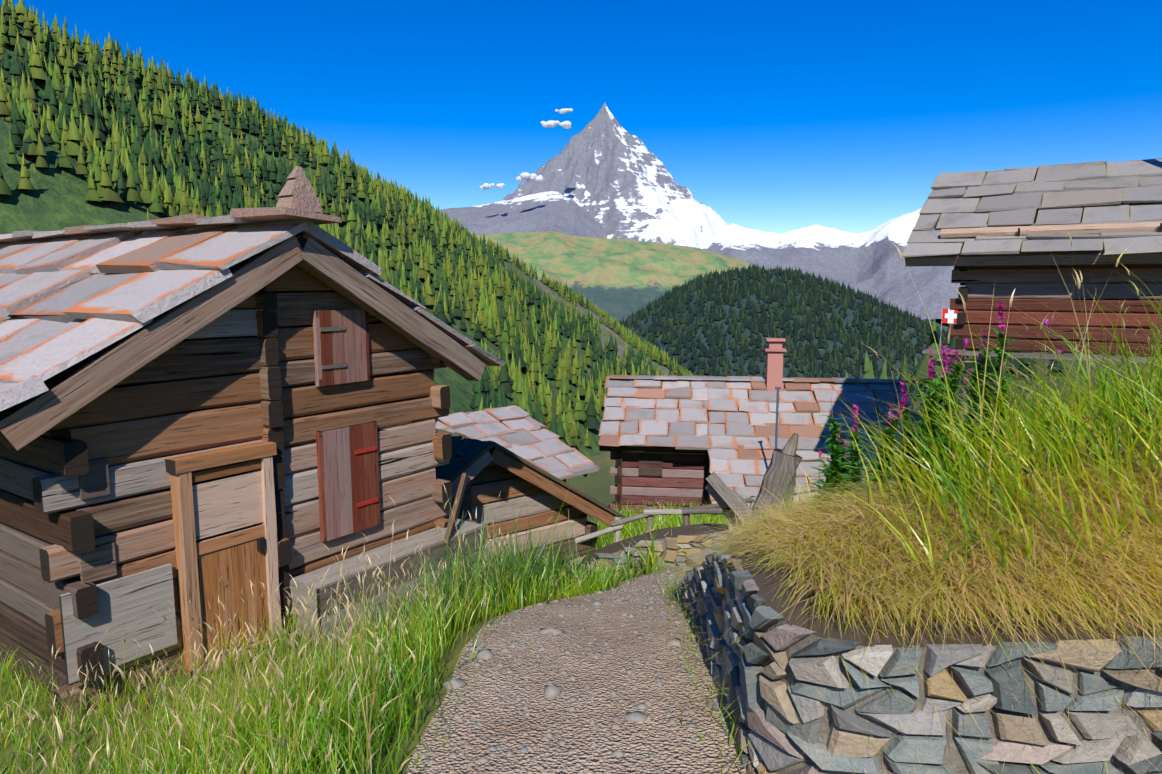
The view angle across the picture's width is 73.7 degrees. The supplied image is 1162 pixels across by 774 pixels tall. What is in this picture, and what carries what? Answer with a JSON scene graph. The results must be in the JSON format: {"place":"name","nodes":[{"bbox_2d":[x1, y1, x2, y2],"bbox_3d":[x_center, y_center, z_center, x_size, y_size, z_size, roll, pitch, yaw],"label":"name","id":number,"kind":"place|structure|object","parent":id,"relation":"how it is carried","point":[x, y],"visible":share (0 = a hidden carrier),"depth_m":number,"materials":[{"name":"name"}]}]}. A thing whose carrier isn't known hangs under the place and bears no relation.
{"place":"outdoors","nodes":[
{"label":"outdoors","id":0,"kind":"place"},
{"bbox_2d":[0,23,675,457],"bbox_3d":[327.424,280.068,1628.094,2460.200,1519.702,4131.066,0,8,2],"label":"hill terrain","id":1,"kind":"structure","parent":0,"point":[54,199],"depth_m":402.50,"materials":[{"name":"green plant"}]},
{"bbox_2d":[0,0,694,447],"bbox_3d":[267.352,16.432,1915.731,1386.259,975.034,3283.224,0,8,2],"label":"hill forest trees","id":2,"kind":"object","parent":1,"relation":"on","point":[82,130],"visible":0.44,"depth_m":568.24,"materials":[{"name":"green plant"}]},
{"bbox_2d":[440,191,603,237],"bbox_3d":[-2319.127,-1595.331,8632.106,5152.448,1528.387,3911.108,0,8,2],"label":"mountain ridge","id":3,"kind":"structure","parent":0,"point":[550,211],"depth_m":8987.10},
{"bbox_2d":[406,566,746,773],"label":"gravel path","id":4,"kind":"structure","parent":0,"point":[671,747],"depth_m":3.46,"materials":[{"name":"gravel"}]},
{"bbox_2d":[419,566,730,773],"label":"path pebbles","id":5,"kind":"object","parent":4,"relation":"on","point":[551,691],"visible":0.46,"depth_m":3.72,"materials":[{"name":"grey stone"}]},
{"bbox_2d":[0,351,1160,773],"bbox_3d":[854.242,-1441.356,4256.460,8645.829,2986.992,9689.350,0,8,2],"label":"ground","id":6,"kind":"structure","parent":0,"point":[598,483],"depth_m":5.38,"materials":[{"name":"green plant"}]},
{"bbox_2d":[0,166,505,720],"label":"log cabin","id":7,"kind":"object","parent":6,"relation":"on","point":[194,408],"depth_m":6.12,"materials":[{"name":"brown wood"}]},
{"bbox_2d":[436,428,624,564],"bbox_3d":[-2.560,1.458,11.679,6.467,1.992,6.392,0,8,2],"label":"hut","id":8,"kind":"object","parent":6,"relation":"on","point":[492,470],"visible":0.35,"depth_m":10.51,"materials":[{"name":"brown wood"}]},
{"bbox_2d":[435,405,598,481],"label":"stone slab roof","id":9,"kind":"structure","parent":8,"relation":"on","point":[518,430],"depth_m":14.71,"materials":[{"name":"grey stone"}]},
{"bbox_2d":[580,523,728,585],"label":"wall","id":10,"kind":"structure","parent":6,"relation":"on","point":[669,544],"depth_m":9.29,"materials":[{"name":"stone"}]},
{"bbox_2d":[564,463,890,576],"bbox_3d":[3.510,2.225,12.738,7.894,1.471,1.559,-4,9,-30],"label":"fence","id":11,"kind":"object","parent":6,"relation":"on","point":[650,512],"visible":0.29,"depth_m":11.22,"materials":[{"name":"grey wood"}]},
{"bbox_2d":[686,433,802,566],"bbox_3d":[1.887,1.414,8.892,1.323,1.779,0.976,0,8,2],"label":"stump sculpture","id":12,"kind":"object","parent":6,"relation":"on","point":[786,460],"visible":0.42,"depth_m":8.79,"materials":[{"name":"grey wood"}]},
{"bbox_2d":[598,338,922,516],"bbox_3d":[4.712,1.087,21.046,8.293,4.742,8.089,1,8,7],"label":"chalet","id":13,"kind":"object","parent":6,"relation":"on","point":[668,439],"visible":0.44,"depth_m":20.26,"materials":[{"name":"grey stone"}]},
{"bbox_2d":[492,353,1158,585],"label":"meadow grass","id":14,"kind":"structure","parent":6,"relation":"on","point":[633,528],"depth_m":12.68,"materials":[{"name":"green plant"}]},
{"bbox_2d":[775,308,958,448],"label":"poles and flag","id":15,"kind":"object","parent":6,"relation":"on","point":[949,315],"visible":0.65,"depth_m":137.77,"materials":[{"name":"white paint"}]},
{"bbox_2d":[754,319,1022,402],"bbox_3d":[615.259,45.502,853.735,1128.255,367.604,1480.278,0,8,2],"label":"slope trees","id":16,"kind":"object","parent":6,"relation":"on","point":[922,366],"visible":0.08,"depth_m":144.15,"materials":[{"name":"green plant"}]},
{"bbox_2d":[651,232,1161,773],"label":"terrace grass","id":17,"kind":"structure","parent":6,"relation":"on","point":[1065,532],"depth_m":2.94,"materials":[{"name":"green plant"}]},
{"bbox_2d":[673,554,1161,773],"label":"retaining wall","id":18,"kind":"structure","parent":6,"relation":"on","point":[832,731],"depth_m":2.48,"materials":[{"name":"stone"}]},
{"bbox_2d":[781,295,1161,508],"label":"flowering plants","id":19,"kind":"object","parent":6,"relation":"on","point":[839,462],"visible":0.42,"depth_m":4.13,"materials":[{"name":"green plant"}]},
{"bbox_2d":[922,350,1066,399],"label":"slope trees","id":20,"kind":"object","parent":6,"relation":"on","point":[1021,368],"visible":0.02,"depth_m":70.53,"materials":[{"name":"green plant"}]},
{"bbox_2d":[902,158,1161,433],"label":"log cabin","id":21,"kind":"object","parent":6,"relation":"on","point":[1006,231],"visible":0.9,"depth_m":13.08,"materials":[{"name":"grey stone"}]},
{"bbox_2d":[0,0,1161,233],"label":"sky","id":22,"kind":"structure","parent":0,"point":[776,116],"materials":[{"name":"blue"}]},
{"bbox_2d":[502,102,728,248],"bbox_3d":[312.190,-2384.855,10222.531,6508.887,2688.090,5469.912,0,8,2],"label":"snowy mountain peak","id":23,"kind":"structure","parent":0,"point":[609,172],"depth_m":9701.26,"materials":[{"name":"white snow"}]},
{"bbox_2d":[476,231,950,330],"bbox_3d":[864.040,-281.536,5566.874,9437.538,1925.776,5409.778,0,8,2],"label":"grassy hill","id":24,"kind":"structure","parent":0,"point":[620,279],"depth_m":6704.69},
{"bbox_2d":[625,272,950,379],"bbox_3d":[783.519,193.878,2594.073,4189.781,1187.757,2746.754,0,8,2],"label":"forest spur","id":25,"kind":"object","parent":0,"point":[850,315],"depth_m":2875.73,"materials":[{"name":"green plant"}]},
{"bbox_2d":[617,263,952,378],"bbox_3d":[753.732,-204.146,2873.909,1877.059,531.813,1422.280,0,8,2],"label":"forest spur trees","id":26,"kind":"object","parent":25,"relation":"on","point":[826,330],"visible":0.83,"depth_m":2944.06,"materials":[{"name":"green plant"}]},
{"bbox_2d":[700,208,962,323],"bbox_3d":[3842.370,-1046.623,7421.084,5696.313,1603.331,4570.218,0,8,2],"label":"snowy mountain range","id":27,"kind":"structure","parent":0,"point":[871,262],"depth_m":7980.36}
]}

